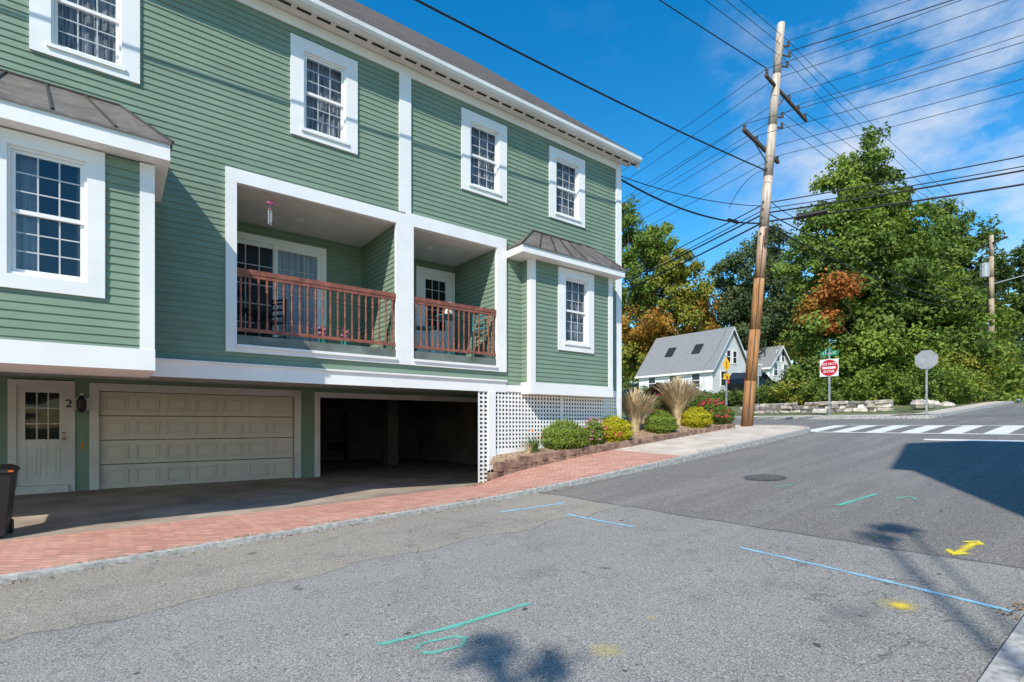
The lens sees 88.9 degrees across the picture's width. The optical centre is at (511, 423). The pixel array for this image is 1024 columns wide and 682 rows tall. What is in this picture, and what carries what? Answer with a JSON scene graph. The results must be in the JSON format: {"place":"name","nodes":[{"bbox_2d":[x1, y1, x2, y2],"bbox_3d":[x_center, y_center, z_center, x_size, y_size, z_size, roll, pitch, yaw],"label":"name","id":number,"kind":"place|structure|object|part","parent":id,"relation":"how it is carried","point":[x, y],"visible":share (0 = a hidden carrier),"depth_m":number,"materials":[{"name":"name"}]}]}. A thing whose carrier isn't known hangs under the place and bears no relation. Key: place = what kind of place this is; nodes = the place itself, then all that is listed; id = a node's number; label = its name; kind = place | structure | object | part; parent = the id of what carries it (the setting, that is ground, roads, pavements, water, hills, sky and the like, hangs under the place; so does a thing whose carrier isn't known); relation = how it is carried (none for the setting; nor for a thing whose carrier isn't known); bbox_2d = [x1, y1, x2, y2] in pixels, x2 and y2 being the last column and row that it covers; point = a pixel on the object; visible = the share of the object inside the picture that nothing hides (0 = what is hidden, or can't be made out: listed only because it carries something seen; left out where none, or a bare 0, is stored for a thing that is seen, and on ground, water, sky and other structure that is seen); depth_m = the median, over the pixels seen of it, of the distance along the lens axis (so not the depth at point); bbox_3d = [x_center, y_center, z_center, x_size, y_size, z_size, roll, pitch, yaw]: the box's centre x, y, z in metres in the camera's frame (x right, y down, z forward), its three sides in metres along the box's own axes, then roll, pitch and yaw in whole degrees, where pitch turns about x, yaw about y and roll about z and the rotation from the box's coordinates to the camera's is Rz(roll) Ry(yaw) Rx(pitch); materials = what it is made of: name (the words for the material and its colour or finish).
{"place":"outdoors","nodes":[
{"label":"outdoors","id":0,"kind":"place"},
{"bbox_2d":[0,474,481,540],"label":"driveway","id":1,"kind":"structure","parent":0,"point":[44,514],"depth_m":9.93,"materials":[{"name":"grey asphalt"}]},
{"bbox_2d":[0,464,19,535],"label":"wheeled bin","id":2,"kind":"object","parent":1,"relation":"on","point":[8,475],"visible":1,"depth_m":6.77,"materials":[{"name":"black plastic"}]},
{"bbox_2d":[68,458,477,491],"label":"garage floor","id":3,"kind":"structure","parent":0,"point":[328,468],"depth_m":18.29,"materials":[{"name":"concrete"}]},
{"bbox_2d":[0,450,679,574],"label":"brick pavement","id":4,"kind":"structure","parent":0,"point":[25,554],"depth_m":7.52,"materials":[{"name":"red brick"}]},
{"bbox_2d":[401,470,477,485],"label":"driveway","id":5,"kind":"structure","parent":0,"point":[462,477],"depth_m":15.21,"materials":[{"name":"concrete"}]},
{"bbox_2d":[0,402,1023,681],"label":"road","id":6,"kind":"structure","parent":0,"point":[676,582],"depth_m":4.41,"materials":[{"name":"grey asphalt"}]},
{"bbox_2d":[15,444,732,580],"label":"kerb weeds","id":7,"kind":"object","parent":6,"relation":"on","point":[346,519],"visible":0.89,"depth_m":7.21,"materials":[{"name":"green plant"}]},
{"bbox_2d":[8,432,1023,681],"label":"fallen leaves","id":8,"kind":"object","parent":6,"relation":"on","point":[582,484],"visible":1,"depth_m":5.33,"materials":[{"name":"brown plant"}]},
{"bbox_2d":[379,484,1013,653],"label":"utility paint marks","id":9,"kind":"object","parent":6,"relation":"on","point":[903,605],"visible":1,"depth_m":3.90,"materials":[{"name":"blue paint"}]},
{"bbox_2d":[743,474,786,480],"bbox_3d":[4.482,0.953,9.258,0.700,0.058,0.700,0,0,-38],"label":"manhole cover","id":10,"kind":"object","parent":6,"relation":"on","point":[763,477],"visible":1,"depth_m":9.24,"materials":[{"name":"metal"}]},
{"bbox_2d":[811,425,1023,441],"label":"crosswalk marking","id":11,"kind":"object","parent":6,"relation":"on","point":[1003,429],"visible":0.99,"depth_m":14.32,"materials":[{"name":"white paint"}]},
{"bbox_2d":[355,0,1023,382],"label":"sky","id":12,"kind":"structure","parent":0,"point":[644,55],"materials":[{"name":"blue"}]},
{"bbox_2d":[603,381,1022,675],"bbox_3d":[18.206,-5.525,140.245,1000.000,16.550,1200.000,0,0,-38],"label":"ground","id":13,"kind":"structure","parent":0,"point":[901,410],"depth_m":26.61,"materials":[{"name":"green plant"}]},
{"bbox_2d":[0,0,641,494],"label":"green townhouse","id":14,"kind":"structure","parent":13,"relation":"on","point":[154,154],"depth_m":10.71,"materials":[{"name":"paint"}]},
{"bbox_2d":[99,391,292,488],"bbox_3d":[-7.580,0.370,12.922,4.140,2.184,0.075,0,0,-38],"label":"garage door","id":15,"kind":"structure","parent":14,"relation":"in","point":[140,415],"depth_m":12.74,"materials":[{"name":"beige metal"}]},
{"bbox_2d":[237,306,254,334],"bbox_3d":[-5.250,-1.860,10.094,0.500,0.720,0.500,0,0,-38],"label":"black side table","id":16,"kind":"object","parent":14,"relation":"on","point":[245,309],"visible":0.35,"depth_m":10.08,"materials":[{"name":"metal"}]},
{"bbox_2d":[253,299,286,338],"bbox_3d":[-4.701,-1.979,10.154,0.420,0.961,0.461,0,0,22],"label":"black chair","id":17,"kind":"object","parent":14,"relation":"on","point":[270,321],"visible":0.74,"depth_m":10.26,"materials":[{"name":"metal"}]},
{"bbox_2d":[265,199,277,223],"bbox_3d":[-4.314,-3.830,9.363,0.184,0.580,0.167,0,0,4],"label":"bird wind chime","id":18,"kind":"object","parent":14,"relation":"hanging from","point":[269,202],"visible":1,"depth_m":9.33},
{"bbox_2d":[318,326,349,344],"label":"potted flowers","id":19,"kind":"object","parent":14,"relation":"on","point":[326,332],"visible":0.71,"depth_m":10.24,"materials":[{"name":"pink plant"}]},
{"bbox_2d":[414,311,434,352],"bbox_3d":[-2.003,-2.064,11.656,0.462,1.130,0.420,0,0,-23],"label":"teal chair","id":20,"kind":"object","parent":14,"relation":"on","point":[424,328],"visible":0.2,"depth_m":11.56,"materials":[{"name":"paint"}]},
{"bbox_2d":[435,314,462,354],"bbox_3d":[-1.443,-1.975,11.953,0.640,0.970,0.640,0,0,-38],"label":"teal bistro table","id":21,"kind":"object","parent":14,"relation":"on","point":[450,317],"visible":0.66,"depth_m":11.94,"materials":[{"name":"paint"}]},
{"bbox_2d":[460,314,484,357],"bbox_3d":[-0.934,-2.064,12.479,0.420,1.130,0.458,0,0,37],"label":"teal chair","id":22,"kind":"object","parent":14,"relation":"on","point":[471,335],"visible":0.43,"depth_m":12.51,"materials":[{"name":"paint"}]},
{"bbox_2d":[0,399,1023,681],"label":"granite kerb","id":23,"kind":"structure","parent":13,"relation":"on","point":[1006,663],"depth_m":6.88,"materials":[{"name":"grey stone"}]},
{"bbox_2d":[489,416,724,465],"bbox_3d":[1.355,0.322,17.087,9.800,1.218,6.580,0,0,-38],"label":"mulch bed","id":24,"kind":"object","parent":13,"relation":"on","point":[642,433],"visible":0.27,"depth_m":14.28,"materials":[{"name":"brown wood"}]},
{"bbox_2d":[523,441,534,452],"bbox_3d":[0.364,0.540,12.596,0.632,0.360,0.554,0,0,6],"label":"flower pot","id":25,"kind":"object","parent":24,"relation":"on","point":[528,450],"visible":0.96,"depth_m":12.52,"materials":[{"name":"beige ceramic"}]},
{"bbox_2d":[523,435,547,451],"bbox_3d":[0.492,0.463,12.639,0.735,0.514,0.929,0,0,-38],"label":"daylily clump","id":26,"kind":"object","parent":24,"relation":"on","point":[535,446],"visible":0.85,"depth_m":12.59,"materials":[{"name":"green plant"}]},
{"bbox_2d":[538,417,591,449],"bbox_3d":[1.319,0.327,13.348,1.431,0.984,1.463,0,0,-38],"label":"boxwood shrub","id":27,"kind":"object","parent":24,"relation":"on","point":[563,438],"visible":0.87,"depth_m":12.98,"materials":[{"name":"green plant"}]},
{"bbox_2d":[584,417,605,444],"bbox_3d":[2.191,0.258,13.951,0.602,0.874,0.594,0,0,-38],"label":"rose bush","id":28,"kind":"object","parent":24,"relation":"on","point":[595,427],"visible":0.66,"depth_m":13.81,"materials":[{"name":"green plant"}]},
{"bbox_2d":[599,414,633,442],"bbox_3d":[2.823,0.197,14.609,1.264,0.935,1.280,0,0,-38],"label":"spirea shrub","id":29,"kind":"object","parent":24,"relation":"on","point":[619,426],"visible":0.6,"depth_m":14.24,"materials":[{"name":"yellow plant"}]},
{"bbox_2d":[622,387,661,431],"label":"ornamental grass","id":30,"kind":"object","parent":24,"relation":"on","point":[635,408],"depth_m":15.75,"materials":[{"name":"beige plant"}]},
{"bbox_2d":[642,409,678,433],"bbox_3d":[4.527,0.000,15.907,1.110,0.899,1.079,0,0,-7],"label":"boxwood shrub","id":31,"kind":"object","parent":24,"relation":"on","point":[657,423],"visible":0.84,"depth_m":15.62,"materials":[{"name":"green plant"}]},
{"bbox_2d":[652,394,688,417],"bbox_3d":[5.577,-0.622,18.441,1.354,1.122,1.380,0,0,-38],"label":"rose bush","id":32,"kind":"object","parent":24,"relation":"on","point":[659,407],"visible":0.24,"depth_m":18.23,"materials":[{"name":"green plant"}]},
{"bbox_2d":[652,374,704,424],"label":"ornamental grass","id":33,"kind":"object","parent":24,"relation":"on","point":[677,396],"depth_m":17.12,"materials":[{"name":"beige plant"}]},
{"bbox_2d":[680,406,713,427],"bbox_3d":[6.047,-0.143,17.072,1.078,0.877,1.110,0,0,-38],"label":"spirea shrub","id":34,"kind":"object","parent":24,"relation":"on","point":[693,417],"visible":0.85,"depth_m":16.81,"materials":[{"name":"yellow plant"}]},
{"bbox_2d":[689,391,706,408],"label":"rose bush","id":35,"kind":"object","parent":24,"relation":"on","point":[696,401],"visible":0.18,"depth_m":19.31,"materials":[{"name":"green plant"}]},
{"bbox_2d":[697,397,729,424],"bbox_3d":[6.834,-0.373,17.890,1.139,1.077,1.117,0,0,-38],"label":"rose bush","id":36,"kind":"object","parent":24,"relation":"on","point":[717,410],"visible":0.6,"depth_m":17.59,"materials":[{"name":"green plant"}]},
{"bbox_2d":[721,406,735,423],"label":"boxwood shrub","id":37,"kind":"object","parent":24,"relation":"on","point":[731,418],"visible":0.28,"depth_m":18.27,"materials":[{"name":"green plant"}]},
{"bbox_2d":[487,424,734,480],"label":"block retaining wall","id":38,"kind":"structure","parent":13,"relation":"on","point":[508,466],"depth_m":12.79,"materials":[{"name":"brown stone"}]},
{"bbox_2d":[622,194,721,383],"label":"ash tree","id":39,"kind":"object","parent":13,"relation":"on","point":[688,306],"visible":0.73,"depth_m":58.25,"materials":[{"name":"green plant"}]},
{"bbox_2d":[643,382,709,413],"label":"shrub","id":40,"kind":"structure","parent":13,"relation":"on","point":[654,386],"depth_m":36.09,"materials":[{"name":"plant"}]},
{"bbox_2d":[639,330,745,393],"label":"walls","id":41,"kind":"structure","parent":13,"relation":"on","point":[732,344],"depth_m":49.92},
{"bbox_2d":[635,326,746,376],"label":"roof","id":42,"kind":"structure","parent":41,"relation":"on","point":[682,358],"depth_m":51.83,"materials":[{"name":"grey"}]},
{"bbox_2d":[635,326,746,392],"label":"trim","id":43,"kind":"structure","parent":41,"relation":"attached to","point":[677,374],"depth_m":49.78,"materials":[{"name":"white paint"}]},
{"bbox_2d":[649,343,735,388],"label":"windows","id":44,"kind":"structure","parent":41,"relation":"attached to","point":[696,349],"depth_m":50.58,"materials":[{"name":"black glass"}]},
{"bbox_2d":[725,372,777,391],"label":"parked suv","id":45,"kind":"object","parent":13,"relation":"on","point":[737,380],"visible":0.23,"depth_m":40.63,"materials":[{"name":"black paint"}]},
{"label":"side windows","id":46,"kind":"part","parent":45,"relation":"part of","materials":[{"name":"black glass"}]},
{"bbox_2d":[757,365,761,403],"bbox_3d":[15.817,-2.403,33.577,0.080,2.700,0.500,0,0,-38],"label":"sign post","id":47,"kind":"object","parent":13,"relation":"on","point":[759,371],"visible":0.57,"depth_m":33.51,"materials":[{"name":"metal"}]},
{"bbox_2d":[706,221,825,360],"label":"oak tree","id":48,"kind":"object","parent":13,"relation":"on","point":[780,308],"visible":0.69,"depth_m":58.39,"materials":[{"name":"green plant"}]},
{"bbox_2d":[762,353,789,380],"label":"walls","id":49,"kind":"structure","parent":13,"relation":"on","point":[772,377],"depth_m":57.41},
{"bbox_2d":[746,345,790,367],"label":"roof","id":50,"kind":"structure","parent":49,"relation":"on","point":[767,356],"depth_m":57.58,"materials":[{"name":"grey"}]},
{"bbox_2d":[759,352,786,374],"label":"windows","id":51,"kind":"structure","parent":49,"relation":"attached to","point":[775,368],"depth_m":57.23,"materials":[{"name":"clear glass"}]},
{"bbox_2d":[758,346,791,376],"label":"trim","id":52,"kind":"structure","parent":49,"relation":"attached to","point":[769,368],"depth_m":57.07,"materials":[{"name":"white paint"}]},
{"bbox_2d":[622,290,1023,388],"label":"distant trees","id":53,"kind":"object","parent":13,"relation":"on","point":[625,382],"visible":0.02,"depth_m":85.70,"materials":[{"name":"green plant"}]},
{"bbox_2d":[629,335,1023,405],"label":"hedge shrubs","id":54,"kind":"object","parent":13,"relation":"on","point":[911,384],"visible":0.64,"depth_m":29.29,"materials":[{"name":"green plant"}]},
{"bbox_2d":[820,347,838,415],"bbox_3d":[14.020,-1.752,23.085,0.702,3.220,0.375,0,0,30],"label":"do not enter sign","id":55,"kind":"object","parent":13,"relation":"on","point":[829,367],"visible":1,"depth_m":23.05,"materials":[{"name":"metal"}]},
{"bbox_2d":[770,121,1023,402],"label":"maple tree","id":56,"kind":"object","parent":13,"relation":"on","point":[864,322],"visible":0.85,"depth_m":31.79,"materials":[{"name":"green plant"}]},
{"bbox_2d":[909,399,955,409],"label":"boulders","id":57,"kind":"object","parent":13,"relation":"on","point":[918,404],"visible":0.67,"depth_m":24.74,"materials":[{"name":"stone"}]},
{"bbox_2d":[919,197,1023,343],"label":"maple tree","id":58,"kind":"object","parent":13,"relation":"on","point":[1003,270],"visible":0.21,"depth_m":53.02,"materials":[{"name":"green plant"}]},
{"bbox_2d":[996,240,1023,355],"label":"maple tree","id":59,"kind":"object","parent":13,"relation":"on","point":[1017,284],"visible":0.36,"depth_m":55.64,"materials":[{"name":"green plant"}]},
{"bbox_2d":[738,399,893,413],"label":"field stone wall","id":60,"kind":"structure","parent":0,"point":[856,406],"depth_m":26.44,"materials":[{"name":"grey stone"}]},
{"bbox_2d":[614,398,1023,681],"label":"concrete pavement","id":61,"kind":"structure","parent":0,"point":[691,444],"depth_m":14.93,"materials":[{"name":"grey concrete"}]},
{"bbox_2d":[722,355,730,404],"bbox_3d":[11.126,-1.854,27.131,0.466,3.400,0.101,0,0,-9],"label":"pedestrian crossing sign","id":62,"kind":"object","parent":61,"relation":"on","point":[726,364],"visible":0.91,"depth_m":27.10,"materials":[{"name":"metal"}]},
{"bbox_2d":[741,21,806,425],"bbox_3d":[9.493,-6.822,18.643,4.950,14.277,0.976,0,0,-30],"label":"utility pole","id":63,"kind":"object","parent":61,"relation":"on","point":[749,393],"visible":0.98,"depth_m":18.09,"materials":[{"name":"brown wood"}]},
{"bbox_2d":[414,0,1023,368],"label":"overhead wires","id":64,"kind":"object","parent":63,"relation":"attached to","point":[570,78],"visible":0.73,"depth_m":17.19,"materials":[{"name":"black rubber"}]},
{"bbox_2d":[727,209,827,223],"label":"cable splice cases","id":65,"kind":"object","parent":64,"relation":"attached to","point":[811,214],"visible":1,"depth_m":17.33,"materials":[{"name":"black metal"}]},
{"bbox_2d":[915,350,937,414],"bbox_3d":[16.916,-1.602,21.297,0.084,2.779,0.758,0,0,-38],"label":"stop sign","id":66,"kind":"object","parent":61,"relation":"on","point":[926,359],"visible":0.98,"depth_m":21.27,"materials":[{"name":"metal"}]},
{"bbox_2d":[976,235,1023,399],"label":"utility pole","id":67,"kind":"object","parent":61,"relation":"on","point":[986,269],"visible":0.62,"depth_m":32.03,"materials":[{"name":"grey wood"}]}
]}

